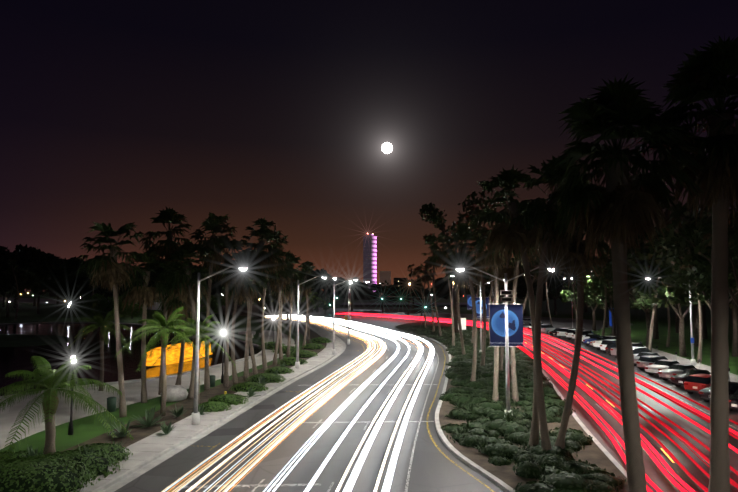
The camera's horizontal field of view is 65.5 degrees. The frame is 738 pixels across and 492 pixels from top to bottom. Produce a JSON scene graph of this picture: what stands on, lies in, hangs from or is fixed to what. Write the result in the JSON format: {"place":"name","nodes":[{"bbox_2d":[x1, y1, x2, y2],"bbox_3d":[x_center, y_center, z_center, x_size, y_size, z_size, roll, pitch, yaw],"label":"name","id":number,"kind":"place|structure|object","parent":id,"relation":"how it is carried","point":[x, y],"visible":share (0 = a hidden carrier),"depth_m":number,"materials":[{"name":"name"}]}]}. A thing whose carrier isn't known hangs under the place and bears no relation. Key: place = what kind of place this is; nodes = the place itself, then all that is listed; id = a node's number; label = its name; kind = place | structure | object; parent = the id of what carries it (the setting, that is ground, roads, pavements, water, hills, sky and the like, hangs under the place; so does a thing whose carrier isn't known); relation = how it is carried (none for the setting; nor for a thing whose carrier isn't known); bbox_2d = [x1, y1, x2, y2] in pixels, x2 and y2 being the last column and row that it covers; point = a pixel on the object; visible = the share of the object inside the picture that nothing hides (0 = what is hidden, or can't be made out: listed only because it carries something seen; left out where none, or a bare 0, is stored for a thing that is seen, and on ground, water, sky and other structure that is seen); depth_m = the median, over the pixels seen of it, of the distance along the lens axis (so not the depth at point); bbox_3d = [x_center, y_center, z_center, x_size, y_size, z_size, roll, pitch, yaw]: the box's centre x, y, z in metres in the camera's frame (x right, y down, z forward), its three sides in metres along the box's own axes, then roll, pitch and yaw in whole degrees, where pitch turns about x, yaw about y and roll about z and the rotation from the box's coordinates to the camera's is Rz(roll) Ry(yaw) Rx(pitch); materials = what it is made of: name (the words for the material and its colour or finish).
{"place":"outdoors","nodes":[
{"label":"outdoors","id":0,"kind":"place"},
{"bbox_2d":[0,334,71,346],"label":"lagoon peninsula grass","id":1,"kind":"structure","parent":0,"point":[7,340],"depth_m":98.57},
{"bbox_2d":[0,323,261,395],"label":"lagoon water","id":2,"kind":"structure","parent":0,"point":[85,349],"depth_m":78.60,"materials":[{"name":"liquid"}]},
{"bbox_2d":[146,341,212,365],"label":"tent","id":3,"kind":"object","parent":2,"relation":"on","point":[173,356],"visible":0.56,"depth_m":67.45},
{"bbox_2d":[0,330,294,449],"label":"footpath","id":4,"kind":"structure","parent":0,"point":[8,415],"depth_m":44.85,"materials":[{"name":"concrete"}]},
{"bbox_2d":[67,309,133,390],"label":"queen palm","id":5,"kind":"object","parent":4,"relation":"on","point":[102,323],"visible":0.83,"depth_m":49.59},
{"bbox_2d":[136,206,194,394],"bbox_3d":[-17.044,4.493,48.135,4.793,15.767,4.871,0,-4,-1],"label":"palm","id":6,"kind":"object","parent":4,"relation":"on","point":[169,244],"visible":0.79,"depth_m":47.91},
{"bbox_2d":[71,318,345,491],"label":"sidewalk","id":7,"kind":"structure","parent":0,"point":[151,451],"depth_m":34.33,"materials":[{"name":"concrete"}]},
{"bbox_2d":[23,362,286,457],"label":"agaves","id":8,"kind":"object","parent":7,"relation":"on","point":[165,428],"visible":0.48,"depth_m":35.74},
{"bbox_2d":[61,318,326,453],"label":"planting bed","id":9,"kind":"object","parent":7,"relation":"on","point":[137,434],"depth_m":39.89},
{"bbox_2d":[0,297,737,491],"bbox_3d":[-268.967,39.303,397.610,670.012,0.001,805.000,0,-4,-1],"label":"asphalt road","id":10,"kind":"structure","parent":0,"point":[433,468],"depth_m":36.30,"materials":[{"name":"asphalt"}]},
{"bbox_2d":[208,391,285,435],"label":"road patches","id":11,"kind":"object","parent":10,"relation":"on","point":[227,431],"visible":0.93,"depth_m":35.52,"materials":[{"name":"asphalt"}]},
{"bbox_2d":[48,304,494,491],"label":"road markings","id":12,"kind":"object","parent":10,"relation":"on","point":[317,484],"visible":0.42,"depth_m":32.71,"materials":[{"name":"white paint"}]},
{"bbox_2d":[161,315,433,491],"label":"light trails","id":13,"kind":"object","parent":10,"relation":"on","point":[355,469],"visible":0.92,"depth_m":32.99,"materials":[{"name":"white"}]},
{"bbox_2d":[396,322,626,491],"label":"median kerb","id":14,"kind":"structure","parent":10,"relation":"on","point":[501,484],"depth_m":31.08,"materials":[{"name":"concrete"}]},
{"bbox_2d":[335,312,737,491],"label":"light trails","id":15,"kind":"object","parent":10,"relation":"on","point":[662,460],"visible":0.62,"depth_m":37.83,"materials":[{"name":"red"}]},
{"bbox_2d":[591,248,610,335],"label":"palm","id":16,"kind":"object","parent":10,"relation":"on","point":[596,261],"visible":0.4,"depth_m":102.11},
{"bbox_2d":[636,355,667,370],"bbox_3d":[31.113,12.686,62.277,4.494,1.590,1.897,3,-5,-35],"label":"parked car","id":17,"kind":"object","parent":10,"relation":"on","point":[642,362],"visible":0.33,"depth_m":61.31,"materials":[{"name":"grey paint"}]},
{"bbox_2d":[644,359,679,375],"bbox_3d":[30.463,12.447,58.619,5.024,1.505,1.940,3,-5,-32],"label":"parked car","id":18,"kind":"object","parent":10,"relation":"on","point":[657,366],"visible":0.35,"depth_m":57.77,"materials":[{"name":"white paint"}]},
{"bbox_2d":[648,196,683,351],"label":"palm","id":19,"kind":"object","parent":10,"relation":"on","point":[667,213],"visible":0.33,"depth_m":72.99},
{"bbox_2d":[658,363,696,380],"bbox_3d":[30.203,12.192,55.308,5.024,1.505,1.940,3,-5,-31],"label":"parked car","id":20,"kind":"object","parent":10,"relation":"on","point":[670,371],"visible":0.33,"depth_m":54.53,"materials":[{"name":"grey paint"}]},
{"bbox_2d":[635,34,737,491],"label":"palm","id":21,"kind":"object","parent":10,"relation":"on","point":[696,78],"visible":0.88,"depth_m":20.78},
{"bbox_2d":[670,368,710,386],"bbox_3d":[29.543,11.920,51.776,5.024,1.505,1.940,3,-5,-31],"label":"parked car","id":22,"kind":"object","parent":10,"relation":"on","point":[678,380],"visible":0.42,"depth_m":51.14,"materials":[{"name":"black paint"}]},
{"bbox_2d":[684,374,710,393],"bbox_3d":[28.541,11.606,48.247,4.494,1.590,1.897,3,-5,-34],"label":"parked car","id":23,"kind":"object","parent":10,"relation":"on","point":[695,383],"visible":0.52,"depth_m":47.19,"materials":[{"name":"red paint"}]},
{"bbox_2d":[697,205,737,378],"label":"palm","id":24,"kind":"object","parent":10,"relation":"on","point":[707,235],"visible":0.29,"depth_m":56.95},
{"bbox_2d":[698,381,737,401],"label":"parked car","id":25,"kind":"object","parent":10,"relation":"on","point":[704,394],"visible":0.44,"depth_m":43.88,"materials":[{"name":"black paint"}]},
{"bbox_2d":[729,389,737,410],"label":"parked car","id":26,"kind":"object","parent":10,"relation":"on","point":[733,401],"visible":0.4,"depth_m":40.38,"materials":[{"name":"black paint"}]},
{"bbox_2d":[0,291,737,454],"bbox_3d":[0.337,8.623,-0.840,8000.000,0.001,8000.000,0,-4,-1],"label":"ground","id":27,"kind":"structure","parent":0,"point":[86,428],"depth_m":170.22,"materials":[{"name":"green plant"}]},
{"bbox_2d":[0,264,53,316],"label":"tree","id":28,"kind":"object","parent":27,"relation":"on","point":[25,279],"visible":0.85,"depth_m":185.99,"materials":[{"name":"green plant"}]},
{"bbox_2d":[0,244,56,307],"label":"tree","id":29,"kind":"object","parent":27,"relation":"on","point":[26,255],"visible":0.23,"depth_m":273.66,"materials":[{"name":"green plant"}]},
{"bbox_2d":[20,254,78,313],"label":"tree","id":30,"kind":"object","parent":27,"relation":"on","point":[59,271],"visible":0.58,"depth_m":207.35,"materials":[{"name":"green plant"}]},
{"bbox_2d":[26,256,82,307],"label":"tree","id":31,"kind":"object","parent":27,"relation":"on","point":[76,264],"visible":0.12,"depth_m":280.64,"materials":[{"name":"green plant"}]},
{"bbox_2d":[0,356,133,464],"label":"queen palm","id":32,"kind":"object","parent":27,"relation":"on","point":[50,401],"visible":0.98,"depth_m":30.32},
{"bbox_2d":[68,356,75,434],"bbox_3d":[-17.937,9.011,34.678,0.340,4.680,0.323,0,-4,-1],"label":"path lamp","id":33,"kind":"object","parent":27,"relation":"on","point":[70,429],"visible":0.65,"depth_m":34.54,"materials":[{"name":"black metal"}]},
{"bbox_2d":[50,270,108,312],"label":"tree","id":34,"kind":"object","parent":27,"relation":"on","point":[76,287],"visible":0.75,"depth_m":217.37,"materials":[{"name":"green plant"}]},
{"bbox_2d":[74,293,142,317],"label":"weeping tree","id":35,"kind":"object","parent":27,"relation":"on","point":[89,304],"visible":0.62,"depth_m":129.12,"materials":[{"name":"green plant"}]},
{"bbox_2d":[74,222,148,416],"bbox_3d":[-18.004,5.031,40.000,4.844,13.476,4.705,0,-4,-1],"label":"palm","id":36,"kind":"object","parent":27,"relation":"on","point":[111,273],"visible":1,"depth_m":39.76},
{"bbox_2d":[105,282,142,299],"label":"tree","id":37,"kind":"object","parent":27,"relation":"on","point":[120,293],"visible":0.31,"depth_m":227.88,"materials":[{"name":"green plant"}]},
{"bbox_2d":[0,322,261,398],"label":"lagoon edge kerb","id":38,"kind":"structure","parent":27,"relation":"on","point":[170,375],"depth_m":61.53,"materials":[{"name":"concrete"}]},
{"bbox_2d":[119,249,179,402],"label":"palm","id":39,"kind":"object","parent":27,"relation":"on","point":[144,294],"visible":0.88,"depth_m":44.47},
{"bbox_2d":[115,307,202,416],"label":"queen palm","id":40,"kind":"object","parent":27,"relation":"on","point":[161,335],"visible":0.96,"depth_m":39.47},
{"bbox_2d":[107,375,215,411],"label":"litter bins","id":41,"kind":"object","parent":27,"relation":"on","point":[111,403],"visible":0.92,"depth_m":40.98,"materials":[{"name":"green"}]},
{"bbox_2d":[0,337,330,491],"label":"hedges","id":42,"kind":"object","parent":27,"relation":"on","point":[58,471],"visible":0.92,"depth_m":26.45,"materials":[{"name":"green plant"}]},
{"bbox_2d":[160,385,187,401],"bbox_3d":[-15.312,11.657,45.097,1.932,1.433,1.711,3,-5,-33],"label":"boulder","id":43,"kind":"object","parent":27,"relation":"on","point":[176,393],"visible":0.75,"depth_m":44.62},
{"bbox_2d":[154,261,206,384],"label":"palm","id":44,"kind":"object","parent":27,"relation":"on","point":[175,303],"visible":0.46,"depth_m":48.61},
{"bbox_2d":[154,241,215,398],"bbox_3d":[-14.873,5.903,46.266,4.507,12.749,4.805,4,-6,-39],"label":"palm","id":45,"kind":"object","parent":27,"relation":"on","point":[187,289],"visible":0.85,"depth_m":45.89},
{"bbox_2d":[152,314,235,404],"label":"queen palm","id":46,"kind":"object","parent":27,"relation":"on","point":[188,333],"visible":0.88,"depth_m":43.39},
{"bbox_2d":[195,295,224,321],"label":"tree","id":47,"kind":"object","parent":27,"relation":"on","point":[216,302],"visible":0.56,"depth_m":144.70,"materials":[{"name":"green plant"}]},
{"bbox_2d":[187,211,240,390],"bbox_3d":[-13.734,4.678,50.423,4.460,15.776,4.641,-3,-6,38],"label":"palm","id":48,"kind":"object","parent":27,"relation":"on","point":[210,223],"visible":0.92,"depth_m":49.99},
{"bbox_2d":[191,263,247,424],"bbox_3d":[-9.551,6.298,36.829,3.575,10.420,0.652,-1,-4,8],"label":"street lamp","id":49,"kind":"object","parent":27,"relation":"on","point":[195,419],"visible":0.96,"depth_m":36.84,"materials":[{"name":"grey metal"}]},
{"bbox_2d":[205,271,253,312],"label":"tree","id":50,"kind":"object","parent":27,"relation":"on","point":[217,287],"visible":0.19,"depth_m":218.52,"materials":[{"name":"green plant"}]},
{"bbox_2d":[206,236,252,386],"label":"palm","id":51,"kind":"object","parent":27,"relation":"on","point":[229,276],"visible":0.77,"depth_m":51.92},
{"bbox_2d":[220,251,266,382],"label":"palm","id":52,"kind":"object","parent":27,"relation":"on","point":[241,295],"visible":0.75,"depth_m":53.60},
{"bbox_2d":[234,253,270,374],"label":"palm","id":53,"kind":"object","parent":27,"relation":"on","point":[254,367],"visible":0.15,"depth_m":57.62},
{"bbox_2d":[238,285,277,322],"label":"tree","id":54,"kind":"object","parent":27,"relation":"on","point":[259,317],"visible":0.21,"depth_m":152.08,"materials":[{"name":"green plant"}]},
{"bbox_2d":[240,218,282,380],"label":"palm","id":55,"kind":"object","parent":27,"relation":"on","point":[262,256],"visible":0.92,"depth_m":55.37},
{"bbox_2d":[256,224,292,370],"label":"palm","id":56,"kind":"object","parent":27,"relation":"on","point":[281,261],"visible":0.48,"depth_m":62.22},
{"bbox_2d":[263,248,295,364],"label":"palm","id":57,"kind":"object","parent":27,"relation":"on","point":[279,282],"visible":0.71,"depth_m":67.02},
{"bbox_2d":[259,288,305,329],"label":"palm tree","id":58,"kind":"object","parent":27,"relation":"on","point":[285,310],"visible":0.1,"depth_m":125.66,"materials":[{"name":"green plant"}]},
{"bbox_2d":[270,265,302,359],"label":"palm","id":59,"kind":"object","parent":27,"relation":"on","point":[287,295],"visible":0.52,"depth_m":70.51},
{"bbox_2d":[281,253,308,356],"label":"palm","id":60,"kind":"object","parent":27,"relation":"on","point":[296,261],"visible":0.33,"depth_m":74.46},
{"bbox_2d":[290,261,316,348],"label":"palm","id":61,"kind":"object","parent":27,"relation":"on","point":[307,289],"visible":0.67,"depth_m":84.57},
{"bbox_2d":[285,291,330,335],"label":"tree","id":62,"kind":"object","parent":27,"relation":"on","point":[302,308],"visible":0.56,"depth_m":108.23,"materials":[{"name":"green plant"}]},
{"bbox_2d":[292,290,326,338],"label":"queen palm","id":63,"kind":"object","parent":27,"relation":"on","point":[309,299],"visible":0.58,"depth_m":101.64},
{"bbox_2d":[295,274,326,368],"bbox_3d":[-6.312,8.309,62.931,3.574,10.420,0.647,-1,-4,11],"label":"street lamp","id":64,"kind":"object","parent":27,"relation":"on","point":[297,362],"visible":0.98,"depth_m":62.96,"materials":[{"name":"grey metal"}]},
{"bbox_2d":[303,272,347,312],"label":"tree","id":65,"kind":"object","parent":27,"relation":"on","point":[319,281],"visible":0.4,"depth_m":219.32,"materials":[{"name":"green plant"}]},
{"bbox_2d":[332,277,357,354],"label":"street lamp","id":66,"kind":"object","parent":27,"relation":"on","point":[334,285],"visible":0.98,"depth_m":76.78,"materials":[{"name":"grey metal"}]},
{"bbox_2d":[335,280,374,309],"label":"tree","id":67,"kind":"object","parent":27,"relation":"on","point":[364,292],"visible":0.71,"depth_m":246.19,"materials":[{"name":"green plant"}]},
{"bbox_2d":[365,283,400,308],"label":"tree","id":68,"kind":"object","parent":27,"relation":"on","point":[378,289],"visible":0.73,"depth_m":261.40,"materials":[{"name":"green plant"}]},
{"bbox_2d":[393,279,431,308],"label":"tree","id":69,"kind":"object","parent":27,"relation":"on","point":[405,288],"visible":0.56,"depth_m":261.79,"materials":[{"name":"green plant"}]},
{"bbox_2d":[340,303,502,306],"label":"hedge","id":70,"kind":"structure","parent":27,"relation":"on","point":[396,305],"depth_m":303.51,"materials":[{"name":"grey"}]},
{"bbox_2d":[430,277,470,299],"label":"tree","id":71,"kind":"object","parent":27,"relation":"on","point":[441,288],"visible":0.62,"depth_m":229.76,"materials":[{"name":"green plant"}]},
{"bbox_2d":[468,277,502,301],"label":"tree","id":72,"kind":"object","parent":27,"relation":"on","point":[487,291],"visible":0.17,"depth_m":219.53,"materials":[{"name":"green plant"}]},
{"bbox_2d":[499,278,551,313],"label":"tree","id":73,"kind":"object","parent":27,"relation":"on","point":[521,289],"visible":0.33,"depth_m":206.06,"materials":[{"name":"green plant"}]},
{"bbox_2d":[532,274,568,314],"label":"tree","id":74,"kind":"object","parent":27,"relation":"on","point":[555,286],"visible":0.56,"depth_m":197.85,"materials":[{"name":"green plant"}]},
{"bbox_2d":[592,331,737,374],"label":"lawn grass","id":75,"kind":"structure","parent":27,"relation":"on","point":[660,342],"depth_m":91.72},
{"bbox_2d":[575,266,642,335],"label":"tree","id":76,"kind":"object","parent":75,"relation":"on","point":[599,301],"visible":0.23,"depth_m":103.24,"materials":[{"name":"green plant"}]},
{"bbox_2d":[562,230,678,332],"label":"tree","id":77,"kind":"object","parent":75,"relation":"on","point":[589,304],"depth_m":123.36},
{"bbox_2d":[586,237,710,346],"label":"tree","id":78,"kind":"object","parent":75,"relation":"on","point":[607,277],"depth_m":87.90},
{"bbox_2d":[635,243,670,346],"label":"palm","id":79,"kind":"object","parent":75,"relation":"on","point":[669,330],"visible":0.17,"depth_m":87.98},
{"bbox_2d":[612,217,737,356],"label":"tree","id":80,"kind":"object","parent":75,"relation":"on","point":[643,283],"depth_m":75.15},
{"bbox_2d":[647,228,707,338],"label":"tree","id":81,"kind":"object","parent":75,"relation":"on","point":[705,335],"depth_m":102.41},
{"bbox_2d":[627,201,737,356],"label":"tree","id":82,"kind":"object","parent":75,"relation":"on","point":[643,261],"depth_m":75.29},
{"bbox_2d":[632,211,737,307],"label":"tree","id":83,"kind":"object","parent":75,"relation":"on","point":[675,289],"visible":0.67,"depth_m":59.33,"materials":[{"name":"green plant"}]},
{"bbox_2d":[655,203,737,294],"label":"tree canopy","id":84,"kind":"object","parent":75,"relation":"on","point":[731,276],"visible":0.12,"depth_m":68.09,"materials":[{"name":"green plant"}]},
{"bbox_2d":[665,230,710,362],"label":"palm","id":85,"kind":"object","parent":27,"relation":"on","point":[683,266],"visible":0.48,"depth_m":67.58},
{"bbox_2d":[644,346,737,381],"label":"sidewalk","id":86,"kind":"structure","parent":27,"relation":"on","point":[733,377],"depth_m":68.73,"materials":[{"name":"concrete"}]},
{"bbox_2d":[645,275,695,365],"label":"street lamp","id":87,"kind":"object","parent":86,"relation":"on","point":[692,360],"visible":0.9,"depth_m":65.10,"materials":[{"name":"grey metal"}]},
{"bbox_2d":[0,0,737,290],"label":"sky","id":88,"kind":"structure","parent":0,"point":[333,123],"materials":[{"name":"black"}]},
{"bbox_2d":[363,233,376,291],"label":"distant tower","id":89,"kind":"structure","parent":0,"point":[370,257],"depth_m":892.55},
{"bbox_2d":[379,271,390,297],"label":"building","id":90,"kind":"structure","parent":0,"point":[384,276],"depth_m":619.30,"materials":[{"name":"grey"}]},
{"bbox_2d":[398,322,628,491],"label":"median island","id":91,"kind":"structure","parent":0,"point":[593,453],"depth_m":29.79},
{"bbox_2d":[409,268,426,326],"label":"median palm","id":92,"kind":"object","parent":91,"relation":"on","point":[417,285],"visible":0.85,"depth_m":123.84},
{"bbox_2d":[415,260,436,331],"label":"median palm","id":93,"kind":"object","parent":91,"relation":"on","point":[426,278],"visible":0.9,"depth_m":113.06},
{"bbox_2d":[422,241,442,335],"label":"median palm","id":94,"kind":"object","parent":91,"relation":"on","point":[430,258],"visible":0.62,"depth_m":101.72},
{"bbox_2d":[430,233,455,345],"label":"median palm","id":95,"kind":"object","parent":91,"relation":"on","point":[441,260],"visible":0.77,"depth_m":85.13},
{"bbox_2d":[442,252,470,354],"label":"median palm","id":96,"kind":"object","parent":91,"relation":"on","point":[460,283],"visible":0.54,"depth_m":72.64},
{"bbox_2d":[418,191,496,332],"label":"eucalyptus tree","id":97,"kind":"object","parent":91,"relation":"on","point":[429,209],"visible":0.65,"depth_m":108.39,"materials":[{"name":"green plant"}]},
{"bbox_2d":[440,223,486,381],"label":"median palm","id":98,"kind":"object","parent":91,"relation":"on","point":[461,233],"visible":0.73,"depth_m":51.37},
{"bbox_2d":[456,228,487,365],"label":"median palm","id":99,"kind":"object","parent":91,"relation":"on","point":[482,362],"visible":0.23,"depth_m":62.00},
{"bbox_2d":[474,278,500,351],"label":"street lamp","id":100,"kind":"object","parent":91,"relation":"on","point":[481,318],"visible":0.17,"depth_m":75.14,"materials":[{"name":"grey metal"}]},
{"bbox_2d":[472,298,489,318],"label":"banner","id":101,"kind":"object","parent":100,"relation":"attached to","point":[477,301],"visible":0.39,"depth_m":75.49,"materials":[{"name":"blue"}]},
{"bbox_2d":[467,206,521,401],"bbox_3d":[9.616,4.440,42.847,4.421,15.118,4.909,0,-4,-1],"label":"median palm","id":102,"kind":"object","parent":91,"relation":"on","point":[483,264],"visible":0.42,"depth_m":42.77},
{"bbox_2d":[484,263,509,339],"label":"median palm","id":103,"kind":"object","parent":91,"relation":"on","point":[492,285],"visible":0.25,"depth_m":85.07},
{"bbox_2d":[445,368,561,473],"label":"strap leaf plants","id":104,"kind":"object","parent":91,"relation":"on","point":[509,416],"visible":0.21,"depth_m":36.70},
{"bbox_2d":[455,264,554,416],"bbox_3d":[9.077,6.370,37.752,6.616,10.420,0.656,0,-4,6],"label":"street lamp","id":105,"kind":"object","parent":91,"relation":"on","point":[459,267],"visible":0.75,"depth_m":37.72,"materials":[{"name":"grey metal"}]},
{"bbox_2d":[489,290,524,346],"bbox_3d":[9.077,4.781,37.874,2.350,3.733,0.359,0,-4,6],"label":"banner","id":106,"kind":"object","parent":105,"relation":"attached to","point":[497,324],"visible":0.92,"depth_m":37.98,"materials":[{"name":"blue"}]},
{"bbox_2d":[466,164,549,446],"bbox_3d":[7.542,3.367,30.993,4.936,15.440,4.685,0,-4,-1],"label":"median palm","id":107,"kind":"object","parent":91,"relation":"on","point":[501,235],"visible":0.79,"depth_m":30.83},
{"bbox_2d":[487,255,530,370],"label":"median palm","id":108,"kind":"object","parent":91,"relation":"on","point":[508,270],"visible":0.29,"depth_m":58.06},
{"bbox_2d":[395,325,625,491],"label":"ground cover shrubs","id":109,"kind":"object","parent":91,"relation":"on","point":[565,471],"visible":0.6,"depth_m":35.10,"materials":[{"name":"green plant"}]},
{"bbox_2d":[505,202,543,401],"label":"median palm","id":110,"kind":"object","parent":91,"relation":"on","point":[515,395],"visible":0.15,"depth_m":43.70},
{"bbox_2d":[523,256,552,313],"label":"median palm","id":111,"kind":"object","parent":91,"relation":"on","point":[535,277],"visible":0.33,"depth_m":85.55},
{"bbox_2d":[508,156,598,450],"bbox_3d":[9.720,3.047,29.770,4.917,15.882,4.832,0,-4,-1],"label":"median palm","id":112,"kind":"object","parent":91,"relation":"on","point":[534,235],"visible":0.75,"depth_m":29.66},
{"bbox_2d":[538,177,611,448],"bbox_3d":[11.023,3.464,30.138,4.332,15.148,4.729,-2,-5,27],"label":"median palm","id":113,"kind":"object","parent":91,"relation":"on","point":[572,260],"visible":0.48,"depth_m":29.41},
{"bbox_2d":[543,73,706,491],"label":"palm","id":114,"kind":"object","parent":91,"relation":"on","point":[620,208],"visible":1,"depth_m":19.48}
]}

